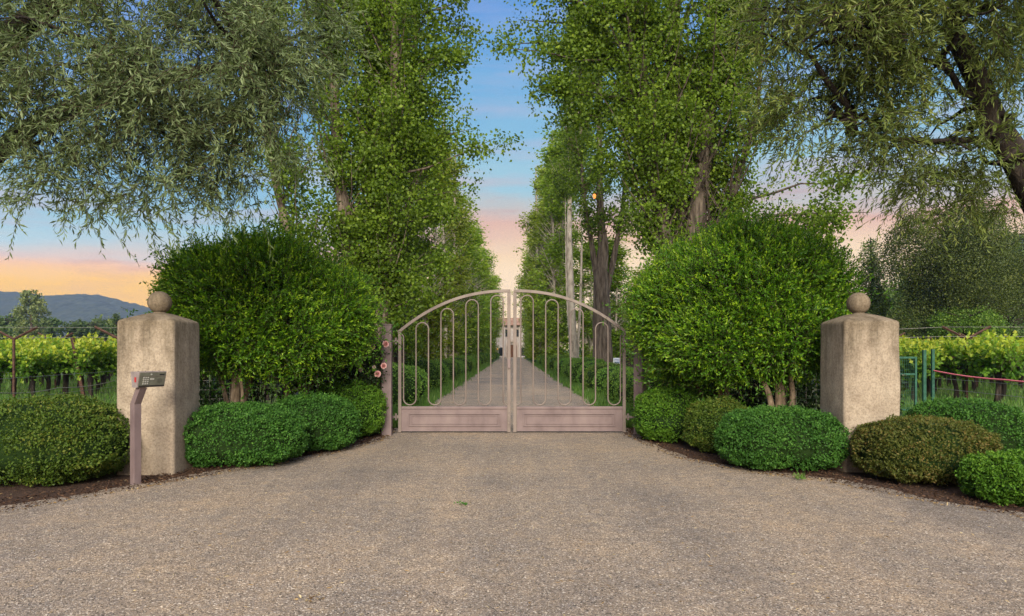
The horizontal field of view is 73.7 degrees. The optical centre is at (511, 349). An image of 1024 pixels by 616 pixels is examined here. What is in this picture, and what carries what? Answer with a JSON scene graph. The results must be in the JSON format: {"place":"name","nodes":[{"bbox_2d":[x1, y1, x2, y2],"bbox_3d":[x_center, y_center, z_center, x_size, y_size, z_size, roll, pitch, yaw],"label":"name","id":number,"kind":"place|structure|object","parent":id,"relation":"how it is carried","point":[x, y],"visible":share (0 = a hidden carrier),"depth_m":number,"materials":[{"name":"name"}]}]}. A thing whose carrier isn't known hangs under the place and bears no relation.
{"place":"outdoors","nodes":[
{"label":"outdoors","id":0,"kind":"place"},
{"bbox_2d":[0,291,152,341],"bbox_3d":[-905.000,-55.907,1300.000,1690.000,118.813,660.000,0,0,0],"label":"hills","id":1,"kind":"structure","parent":0,"point":[67,308],"depth_m":1192.30,"materials":[{"name":"blue"}]},
{"bbox_2d":[0,428,392,505],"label":"mulch bed ground","id":2,"kind":"structure","parent":0,"point":[17,490],"depth_m":7.47,"materials":[{"name":"brown soil"}]},
{"bbox_2d":[0,390,129,486],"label":"boxwood bush","id":3,"kind":"object","parent":2,"relation":"on","point":[57,439],"visible":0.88,"depth_m":7.41,"materials":[{"name":"green plant"}]},
{"bbox_2d":[130,370,166,484],"bbox_3d":[-4.077,0.890,7.617,0.259,1.319,0.314,0,0,31],"label":"intercom post","id":4,"kind":"object","parent":2,"relation":"on","point":[142,381],"visible":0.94,"depth_m":7.56,"materials":[{"name":"metal"}]},
{"bbox_2d":[117,291,199,474],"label":"gate pillar","id":5,"kind":"structure","parent":2,"relation":"on","point":[159,338],"depth_m":8.15,"materials":[{"name":"paint"}]},
{"bbox_2d":[0,0,386,265],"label":"narrow leaved tree","id":6,"kind":"object","parent":2,"relation":"on","point":[256,43],"visible":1,"depth_m":7.26,"materials":[{"name":"green plant"}]},
{"bbox_2d":[183,400,309,467],"bbox_3d":[-3.588,1.070,8.991,1.801,0.832,1.526,0,0,0],"label":"boxwood bush","id":7,"kind":"object","parent":2,"relation":"on","point":[253,433],"visible":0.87,"depth_m":8.50,"materials":[{"name":"green plant"}]},
{"bbox_2d":[121,200,381,407],"bbox_3d":[-3.859,-0.416,10.331,3.559,3.837,3.031,0,0,-31],"label":"shrub","id":8,"kind":"object","parent":2,"relation":"on","point":[233,307],"visible":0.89,"depth_m":9.67,"materials":[{"name":"green plant"}]},
{"bbox_2d":[273,391,361,451],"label":"boxwood bush","id":9,"kind":"object","parent":2,"relation":"on","point":[333,420],"visible":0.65,"depth_m":9.81,"materials":[{"name":"green plant"}]},
{"bbox_2d":[259,232,409,403],"bbox_3d":[-2.961,-0.202,10.940,2.657,3.282,2.191,0,0,0],"label":"shrub","id":10,"kind":"object","parent":2,"relation":"on","point":[355,301],"visible":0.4,"depth_m":10.64,"materials":[{"name":"green plant"}]},
{"bbox_2d":[314,377,388,436],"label":"boxwood bush","id":11,"kind":"object","parent":2,"relation":"on","point":[370,408],"visible":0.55,"depth_m":11.36,"materials":[{"name":"green plant"}]},
{"bbox_2d":[321,323,392,434],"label":"climbing rose","id":12,"kind":"object","parent":2,"relation":"on","point":[373,379],"visible":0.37,"depth_m":11.66,"materials":[{"name":"green plant"}]},
{"bbox_2d":[381,324,392,435],"bbox_3d":[-2.190,0.543,11.960,0.178,1.994,0.178,0,0,-3],"label":"gate post","id":13,"kind":"object","parent":2,"relation":"on","point":[386,389],"visible":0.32,"depth_m":11.88,"materials":[{"name":"paint"}]},
{"bbox_2d":[433,358,458,380],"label":"boxwood bush","id":14,"kind":"object","parent":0,"point":[447,363],"visible":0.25,"depth_m":30.14,"materials":[{"name":"green plant"}]},
{"bbox_2d":[495,318,524,356],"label":"house","id":15,"kind":"structure","parent":0,"point":[500,344],"depth_m":141.00,"materials":[{"name":"paint"}]},
{"bbox_2d":[0,430,1023,615],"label":"forecourt road","id":16,"kind":"structure","parent":0,"point":[398,449],"depth_m":5.30,"materials":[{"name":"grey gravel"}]},
{"bbox_2d":[392,289,510,431],"bbox_3d":[-1.103,0.195,12.284,2.155,2.571,0.108,0,0,0],"label":"gate leaf","id":17,"kind":"object","parent":16,"relation":"on","point":[453,418],"visible":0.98,"depth_m":12.28,"materials":[{"name":"paint"}]},
{"bbox_2d":[513,289,633,431],"bbox_3d":[1.101,0.195,12.284,2.158,2.571,0.108,0,0,0],"label":"gate leaf","id":18,"kind":"object","parent":16,"relation":"on","point":[570,418],"visible":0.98,"depth_m":12.28,"materials":[{"name":"paint"}]},
{"bbox_2d":[0,350,1023,413],"bbox_3d":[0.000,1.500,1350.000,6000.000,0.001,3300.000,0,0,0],"label":"ground","id":19,"kind":"structure","parent":0,"point":[275,400],"depth_m":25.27,"materials":[{"name":"green plant"}]},
{"bbox_2d":[0,312,34,339],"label":"tree","id":20,"kind":"object","parent":19,"relation":"on","point":[5,327],"visible":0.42,"depth_m":117.90,"materials":[{"name":"green plant"}]},
{"bbox_2d":[0,326,37,397],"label":"trellis post","id":21,"kind":"object","parent":19,"relation":"on","point":[14,358],"visible":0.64,"depth_m":19.58,"materials":[{"name":"brown metal"}]},
{"bbox_2d":[0,336,45,396],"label":"grapevine","id":22,"kind":"object","parent":19,"relation":"on","point":[6,363],"visible":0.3,"depth_m":21.80,"materials":[{"name":"green plant"}]},
{"bbox_2d":[8,289,52,339],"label":"tree","id":23,"kind":"object","parent":19,"relation":"on","point":[20,313],"visible":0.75,"depth_m":109.49,"materials":[{"name":"green plant"}]},
{"bbox_2d":[0,341,69,395],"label":"grapevine","id":24,"kind":"object","parent":19,"relation":"on","point":[32,357],"visible":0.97,"depth_m":20.29,"materials":[{"name":"green plant"}]},
{"bbox_2d":[24,317,62,342],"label":"tree","id":25,"kind":"object","parent":19,"relation":"on","point":[55,321],"visible":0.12,"depth_m":123.46,"materials":[{"name":"green plant"}]},
{"bbox_2d":[19,334,74,393],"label":"grapevine","id":26,"kind":"object","parent":19,"relation":"on","point":[48,383],"visible":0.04,"depth_m":23.46,"materials":[{"name":"green plant"}]},
{"bbox_2d":[33,332,88,396],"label":"grapevine","id":27,"kind":"object","parent":19,"relation":"on","point":[57,341],"visible":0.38,"depth_m":21.80,"materials":[{"name":"green plant"}]},
{"bbox_2d":[70,337,85,397],"bbox_3d":[-12.725,0.620,20.050,0.432,1.978,0.105,0,0,-18],"label":"end stake","id":28,"kind":"object","parent":19,"relation":"on","point":[81,384],"visible":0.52,"depth_m":20.02,"materials":[{"name":"brown wood"}]},
{"bbox_2d":[55,319,109,340],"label":"tree","id":29,"kind":"object","parent":19,"relation":"on","point":[101,325],"visible":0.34,"depth_m":120.06,"materials":[{"name":"green plant"}]},
{"bbox_2d":[51,332,116,396],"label":"grapevine","id":30,"kind":"object","parent":19,"relation":"on","point":[97,352],"visible":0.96,"depth_m":20.24,"materials":[{"name":"green plant"}]},
{"bbox_2d":[106,313,122,343],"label":"tree","id":31,"kind":"object","parent":19,"relation":"on","point":[113,329],"visible":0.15,"depth_m":111.56,"materials":[{"name":"green plant"}]},
{"bbox_2d":[199,354,380,433],"bbox_3d":[-3.965,0.810,11.500,3.530,1.480,0.047,0,0,-20],"label":"wire fence","id":32,"kind":"object","parent":19,"relation":"on","point":[209,380],"visible":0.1,"depth_m":11.29,"materials":[{"name":"grey"}]},
{"bbox_2d":[199,359,371,407],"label":"ivy hedge","id":33,"kind":"object","parent":32,"relation":"attached to","point":[204,387],"visible":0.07,"depth_m":11.42,"materials":[{"name":"green plant"}]},
{"bbox_2d":[206,0,529,378],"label":"poplar tree","id":34,"kind":"object","parent":19,"relation":"on","point":[384,149],"visible":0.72,"depth_m":16.89,"materials":[{"name":"green plant"}]},
{"bbox_2d":[373,362,422,406],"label":"boxwood bush","id":35,"kind":"object","parent":19,"relation":"on","point":[409,387],"visible":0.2,"depth_m":16.58,"materials":[{"name":"green plant"}]},
{"bbox_2d":[357,1,457,364],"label":"poplar tree","id":36,"kind":"object","parent":19,"relation":"on","point":[407,352],"visible":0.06,"depth_m":23.41,"materials":[{"name":"green plant"}]},
{"bbox_2d":[393,364,429,399],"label":"boxwood bush","id":37,"kind":"object","parent":19,"relation":"on","point":[423,376],"visible":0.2,"depth_m":18.86,"materials":[{"name":"green plant"}]},
{"bbox_2d":[396,357,442,389],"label":"boxwood bush","id":38,"kind":"object","parent":19,"relation":"on","point":[434,374],"visible":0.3,"depth_m":23.24,"materials":[{"name":"green plant"}]},
{"bbox_2d":[402,145,470,360],"bbox_3d":[-3.996,-4.409,32.217,3.414,11.953,3.915,0,0,-35],"label":"poplar tree","id":39,"kind":"object","parent":19,"relation":"on","point":[433,322],"visible":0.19,"depth_m":31.94,"materials":[{"name":"green plant"}]},
{"bbox_2d":[430,360,448,385],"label":"boxwood bush","id":40,"kind":"object","parent":19,"relation":"on","point":[444,374],"visible":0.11,"depth_m":25.62,"materials":[{"name":"green plant"}]},
{"bbox_2d":[427,120,479,358],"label":"poplar tree","id":41,"kind":"object","parent":19,"relation":"on","point":[452,236],"visible":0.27,"depth_m":40.98,"materials":[{"name":"green plant"}]},
{"bbox_2d":[426,193,492,355],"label":"poplar tree","id":42,"kind":"object","parent":19,"relation":"on","point":[462,303],"visible":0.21,"depth_m":50.60,"materials":[{"name":"green plant"}]},
{"bbox_2d":[447,355,473,372],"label":"boxwood bush","id":43,"kind":"object","parent":19,"relation":"on","point":[470,363],"visible":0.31,"depth_m":39.56,"materials":[{"name":"green plant"}]},
{"bbox_2d":[455,221,494,355],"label":"poplar tree","id":44,"kind":"object","parent":19,"relation":"on","point":[474,332],"visible":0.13,"depth_m":58.94,"materials":[{"name":"green plant"}]},
{"bbox_2d":[463,221,498,362],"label":"poplar tree","id":45,"kind":"object","parent":19,"relation":"on","point":[487,299],"visible":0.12,"depth_m":67.22,"materials":[{"name":"green plant"}]},
{"bbox_2d":[473,225,497,358],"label":"poplar tree","id":46,"kind":"object","parent":19,"relation":"on","point":[484,331],"visible":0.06,"depth_m":75.76,"materials":[{"name":"green plant"}]},
{"bbox_2d":[472,247,504,357],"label":"poplar tree","id":47,"kind":"object","parent":19,"relation":"on","point":[488,285],"visible":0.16,"depth_m":85.55,"materials":[{"name":"green plant"}]},
{"bbox_2d":[485,268,505,350],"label":"poplar tree","id":48,"kind":"object","parent":19,"relation":"on","point":[501,315],"visible":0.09,"depth_m":94.16,"materials":[{"name":"green plant"}]},
{"bbox_2d":[488,283,506,352],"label":"poplar tree","id":49,"kind":"object","parent":19,"relation":"on","point":[497,288],"visible":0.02,"depth_m":103.67,"materials":[{"name":"green plant"}]},
{"bbox_2d":[491,268,505,351],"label":"poplar tree","id":50,"kind":"object","parent":19,"relation":"on","point":[498,333],"visible":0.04,"depth_m":121.35,"materials":[{"name":"green plant"}]},
{"bbox_2d":[392,362,633,427],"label":"verge grass","id":51,"kind":"structure","parent":19,"relation":"on","point":[589,394],"depth_m":21.49,"materials":[{"name":"green plant"}]},
{"bbox_2d":[511,228,534,356],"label":"poplar tree","id":52,"kind":"object","parent":19,"relation":"on","point":[527,265],"visible":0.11,"depth_m":88.43,"materials":[{"name":"green plant"}]},
{"bbox_2d":[514,238,531,356],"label":"poplar tree","id":53,"kind":"object","parent":19,"relation":"on","point":[524,254],"visible":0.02,"depth_m":96.82,"materials":[{"name":"green plant"}]},
{"bbox_2d":[524,203,547,355],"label":"poplar tree","id":54,"kind":"object","parent":19,"relation":"on","point":[533,248],"visible":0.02,"depth_m":78.34,"materials":[{"name":"green plant"}]},
{"bbox_2d":[513,167,564,360],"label":"poplar tree","id":55,"kind":"object","parent":19,"relation":"on","point":[533,234],"visible":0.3,"depth_m":69.94,"materials":[{"name":"green plant"}]},
{"bbox_2d":[521,146,576,362],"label":"poplar tree","id":56,"kind":"object","parent":19,"relation":"on","point":[542,230],"visible":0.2,"depth_m":60.06,"materials":[{"name":"green plant"}]},
{"bbox_2d":[524,128,591,359],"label":"poplar tree","id":57,"kind":"object","parent":19,"relation":"on","point":[555,251],"visible":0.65,"depth_m":50.91,"materials":[{"name":"green plant"}]},
{"bbox_2d":[548,354,569,370],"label":"boxwood bush","id":58,"kind":"object","parent":19,"relation":"on","point":[551,362],"visible":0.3,"depth_m":43.33,"materials":[{"name":"green plant"}]},
{"bbox_2d":[543,3,604,357],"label":"poplar tree","id":59,"kind":"object","parent":19,"relation":"on","point":[575,332],"visible":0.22,"depth_m":42.84,"materials":[{"name":"green plant"}]},
{"bbox_2d":[552,234,614,358],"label":"poplar tree","id":60,"kind":"object","parent":19,"relation":"on","point":[588,316],"visible":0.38,"depth_m":48.66,"materials":[{"name":"green plant"}]},
{"bbox_2d":[568,355,603,382],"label":"boxwood bush","id":61,"kind":"object","parent":19,"relation":"on","point":[575,366],"visible":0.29,"depth_m":27.36,"materials":[{"name":"green plant"}]},
{"bbox_2d":[549,0,635,362],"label":"poplar tree","id":62,"kind":"object","parent":19,"relation":"on","point":[602,282],"visible":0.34,"depth_m":29.75,"materials":[{"name":"green plant"}]},
{"bbox_2d":[576,360,616,384],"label":"boxwood bush","id":63,"kind":"object","parent":19,"relation":"on","point":[579,374],"visible":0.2,"depth_m":25.47,"materials":[{"name":"green plant"}]},
{"bbox_2d":[584,362,621,390],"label":"boxwood bush","id":64,"kind":"object","parent":19,"relation":"on","point":[590,375],"visible":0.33,"depth_m":23.08,"materials":[{"name":"green plant"}]},
{"bbox_2d":[582,236,635,366],"bbox_3d":[5.276,-2.249,36.223,3.009,7.585,3.460,0,0,0],"label":"poplar tree","id":65,"kind":"object","parent":19,"relation":"on","point":[616,304],"visible":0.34,"depth_m":35.90,"materials":[{"name":"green plant"}]},
{"bbox_2d":[592,365,631,393],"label":"boxwood bush","id":66,"kind":"object","parent":19,"relation":"on","point":[601,377],"visible":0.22,"depth_m":20.72,"materials":[{"name":"green plant"}]},
{"bbox_2d":[592,289,633,367],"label":"tree","id":67,"kind":"object","parent":19,"relation":"on","point":[627,364],"visible":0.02,"depth_m":57.87,"materials":[{"name":"green plant"}]},
{"bbox_2d":[602,368,633,401],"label":"boxwood bush","id":68,"kind":"object","parent":19,"relation":"on","point":[613,378],"visible":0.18,"depth_m":18.55,"materials":[{"name":"green plant"}]},
{"bbox_2d":[612,369,633,405],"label":"boxwood bush","id":69,"kind":"object","parent":19,"relation":"on","point":[629,385],"visible":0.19,"depth_m":16.34,"materials":[{"name":"green plant"}]},
{"bbox_2d":[613,265,650,369],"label":"poplar tree","id":70,"kind":"object","parent":19,"relation":"on","point":[627,310],"depth_m":41.56,"materials":[{"name":"green plant"}]},
{"bbox_2d":[627,371,666,411],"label":"boxwood bush","id":71,"kind":"object","parent":19,"relation":"on","point":[631,392],"visible":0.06,"depth_m":14.08,"materials":[{"name":"green plant"}]},
{"bbox_2d":[471,0,873,265],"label":"poplar tree","id":72,"kind":"object","parent":19,"relation":"on","point":[682,140],"visible":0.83,"depth_m":16.51,"materials":[{"name":"green plant"}]},
{"bbox_2d":[649,378,819,406],"bbox_3d":[4.030,0.810,11.500,3.596,1.480,0.047,0,0,20],"label":"wire fence","id":73,"kind":"object","parent":19,"relation":"on","point":[757,390],"visible":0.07,"depth_m":11.46,"materials":[{"name":"grey"}]},
{"bbox_2d":[661,367,906,415],"bbox_3d":[4.445,0.577,11.486,3.841,1.968,1.259,0,0,21],"label":"ivy hedge","id":74,"kind":"object","parent":73,"relation":"attached to","point":[812,397],"visible":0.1,"depth_m":11.34,"materials":[{"name":"green plant"}]},
{"bbox_2d":[848,236,897,318],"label":"tree","id":75,"kind":"object","parent":19,"relation":"on","point":[878,303],"visible":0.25,"depth_m":44.51,"materials":[{"name":"green plant"}]},
{"bbox_2d":[876,270,939,338],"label":"tree","id":76,"kind":"object","parent":19,"relation":"on","point":[895,301],"visible":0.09,"depth_m":65.16,"materials":[{"name":"green plant"}]},
{"bbox_2d":[899,357,916,410],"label":"green field gate","id":77,"kind":"structure","parent":19,"relation":"on","point":[915,380],"depth_m":15.98,"materials":[{"name":"metal"}]},
{"bbox_2d":[899,334,945,402],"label":"grapevine","id":78,"kind":"object","parent":19,"relation":"on","point":[915,348],"visible":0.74,"depth_m":18.57,"materials":[{"name":"green plant"}]},
{"bbox_2d":[922,350,925,401],"bbox_3d":[9.660,0.780,16.000,0.070,1.560,0.070,0,0,0],"label":"fence post","id":79,"kind":"object","parent":19,"relation":"on","point":[924,375],"visible":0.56,"depth_m":15.96,"materials":[{"name":"green metal"}]},
{"bbox_2d":[905,340,944,398],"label":"grapevine","id":80,"kind":"object","parent":19,"relation":"on","point":[928,381],"visible":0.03,"depth_m":21.10,"materials":[{"name":"green plant"}]},
{"bbox_2d":[931,349,934,400],"bbox_3d":[9.800,0.770,15.900,0.060,1.580,0.060,0,0,0],"label":"fence post","id":81,"kind":"object","parent":19,"relation":"on","point":[932,373],"visible":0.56,"depth_m":15.87,"materials":[{"name":"green metal"}]},
{"bbox_2d":[933,370,1023,382],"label":"pink tape","id":82,"kind":"object","parent":81,"relation":"attached to","point":[979,377],"visible":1,"depth_m":14.00,"materials":[{"name":"red"}]},
{"bbox_2d":[868,183,1023,375],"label":"tree","id":83,"kind":"object","parent":19,"relation":"on","point":[924,262],"visible":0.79,"depth_m":38.73,"materials":[{"name":"green plant"}]},
{"bbox_2d":[924,333,984,398],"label":"grapevine","id":84,"kind":"object","parent":19,"relation":"on","point":[951,349],"visible":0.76,"depth_m":19.49,"materials":[{"name":"green plant"}]},
{"bbox_2d":[940,339,981,395],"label":"grapevine","id":85,"kind":"object","parent":19,"relation":"on","point":[963,387],"visible":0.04,"depth_m":21.97,"materials":[{"name":"green plant"}]},
{"bbox_2d":[942,326,990,397],"bbox_3d":[12.850,0.454,19.298,1.393,2.292,0.076,0,0,0],"label":"trellis post","id":86,"kind":"object","parent":19,"relation":"on","point":[958,334],"visible":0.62,"depth_m":19.28,"materials":[{"name":"brown metal"}]},
{"bbox_2d":[921,303,1016,375],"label":"bush","id":87,"kind":"object","parent":19,"relation":"on","point":[970,323],"visible":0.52,"depth_m":37.24,"materials":[{"name":"green plant"}]},
{"bbox_2d":[931,206,1023,328],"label":"tree","id":88,"kind":"object","parent":19,"relation":"on","point":[1019,260],"visible":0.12,"depth_m":45.14,"materials":[{"name":"green plant"}]},
{"bbox_2d":[961,328,1023,403],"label":"grapevine","id":89,"kind":"object","parent":19,"relation":"on","point":[999,357],"visible":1,"depth_m":17.82,"materials":[{"name":"green plant"}]},
{"bbox_2d":[972,330,1023,399],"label":"grapevine","id":90,"kind":"object","parent":19,"relation":"on","point":[1003,390],"visible":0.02,"depth_m":20.32,"materials":[{"name":"green plant"}]},
{"bbox_2d":[996,313,1023,340],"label":"bush","id":91,"kind":"object","parent":19,"relation":"on","point":[1020,330],"visible":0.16,"depth_m":37.74,"materials":[{"name":"green plant"}]},
{"bbox_2d":[0,0,1023,349],"label":"sky","id":92,"kind":"structure","parent":0,"point":[40,262],"materials":[{"name":"blue"}]},
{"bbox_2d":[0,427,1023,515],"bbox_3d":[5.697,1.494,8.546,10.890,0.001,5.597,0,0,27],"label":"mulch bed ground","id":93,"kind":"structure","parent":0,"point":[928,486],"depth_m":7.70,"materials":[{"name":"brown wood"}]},
{"bbox_2d":[634,327,646,434],"bbox_3d":[2.245,0.548,11.960,0.178,1.984,0.178,0,0,38],"label":"gate post","id":94,"kind":"object","parent":93,"relation":"on","point":[639,389],"visible":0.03,"depth_m":11.90,"materials":[{"name":"paint"}]},
{"bbox_2d":[631,384,708,442],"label":"boxwood bush","id":95,"kind":"object","parent":93,"relation":"on","point":[668,405],"visible":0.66,"depth_m":10.81,"materials":[{"name":"green plant"}]},
{"bbox_2d":[602,222,774,414],"bbox_3d":[3.035,-0.304,11.205,3.037,3.619,2.528,0,0,0],"label":"shrub","id":96,"kind":"object","parent":93,"relation":"on","point":[644,305],"visible":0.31,"depth_m":10.87,"materials":[{"name":"green plant"}]},
{"bbox_2d":[680,395,747,452],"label":"boxwood bush","id":97,"kind":"object","parent":93,"relation":"on","point":[704,416],"visible":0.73,"depth_m":9.82,"materials":[{"name":"green plant"}]},
{"bbox_2d":[648,189,897,407],"bbox_3d":[3.753,-0.496,10.193,3.418,3.998,3.061,0,0,39],"label":"shrub","id":98,"kind":"object","parent":93,"relation":"on","point":[779,307],"visible":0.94,"depth_m":9.62,"materials":[{"name":"green plant"}]},
{"bbox_2d":[712,403,851,471],"bbox_3d":[3.412,1.079,8.707,1.654,0.824,1.466,0,0,0],"label":"boxwood bush","id":99,"kind":"object","parent":93,"relation":"on","point":[779,436],"visible":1,"depth_m":8.22,"materials":[{"name":"green plant"}]},
{"bbox_2d":[693,0,1023,259],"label":"narrow leaved tree","id":100,"kind":"object","parent":93,"relation":"on","point":[883,33],"visible":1,"depth_m":7.72,"materials":[{"name":"green plant"}]},
{"bbox_2d":[820,292,899,471],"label":"gate pillar","id":101,"kind":"structure","parent":93,"relation":"on","point":[859,372],"depth_m":8.34,"materials":[{"name":"paint"}]},
{"bbox_2d":[847,412,1003,485],"bbox_3d":[4.729,1.111,7.859,1.626,0.774,1.364,0,0,0],"label":"boxwood bush","id":102,"kind":"object","parent":93,"relation":"on","point":[929,448],"visible":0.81,"depth_m":7.44,"materials":[{"name":"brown plant"}]},
{"bbox_2d":[902,394,1023,452],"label":"boxwood bush","id":103,"kind":"object","parent":93,"relation":"on","point":[1006,421],"visible":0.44,"depth_m":8.85,"materials":[{"name":"green plant"}]},
{"bbox_2d":[954,448,1023,505],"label":"boxwood bush","id":104,"kind":"object","parent":93,"relation":"on","point":[991,476],"visible":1,"depth_m":6.59,"materials":[{"name":"green plant"}]},
{"bbox_2d":[393,357,632,432],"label":"driveway road","id":105,"kind":"structure","parent":0,"point":[526,386],"depth_m":23.89,"materials":[{"name":"grey gravel"}]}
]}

